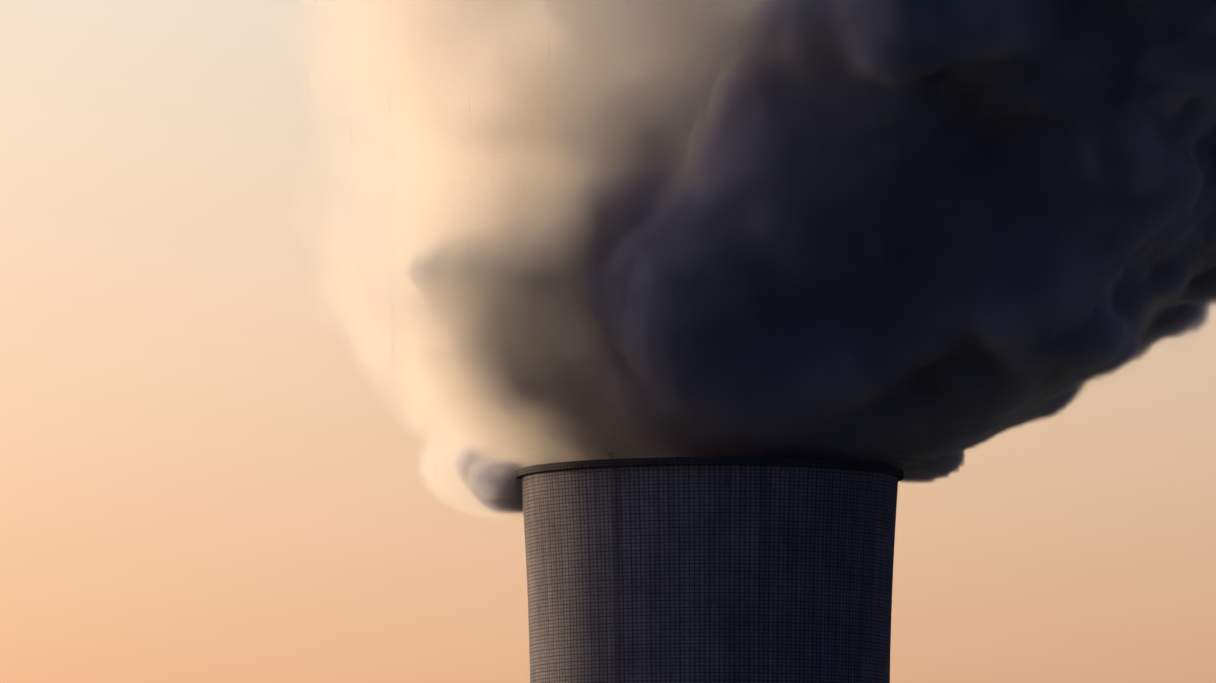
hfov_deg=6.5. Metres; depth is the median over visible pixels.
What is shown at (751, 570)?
cooling tower
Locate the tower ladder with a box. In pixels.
[608,452,619,682]
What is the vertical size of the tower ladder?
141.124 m
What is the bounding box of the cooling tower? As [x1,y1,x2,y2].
[516,457,903,682]
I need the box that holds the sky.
[0,0,1215,682]
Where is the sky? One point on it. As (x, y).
(295, 296)

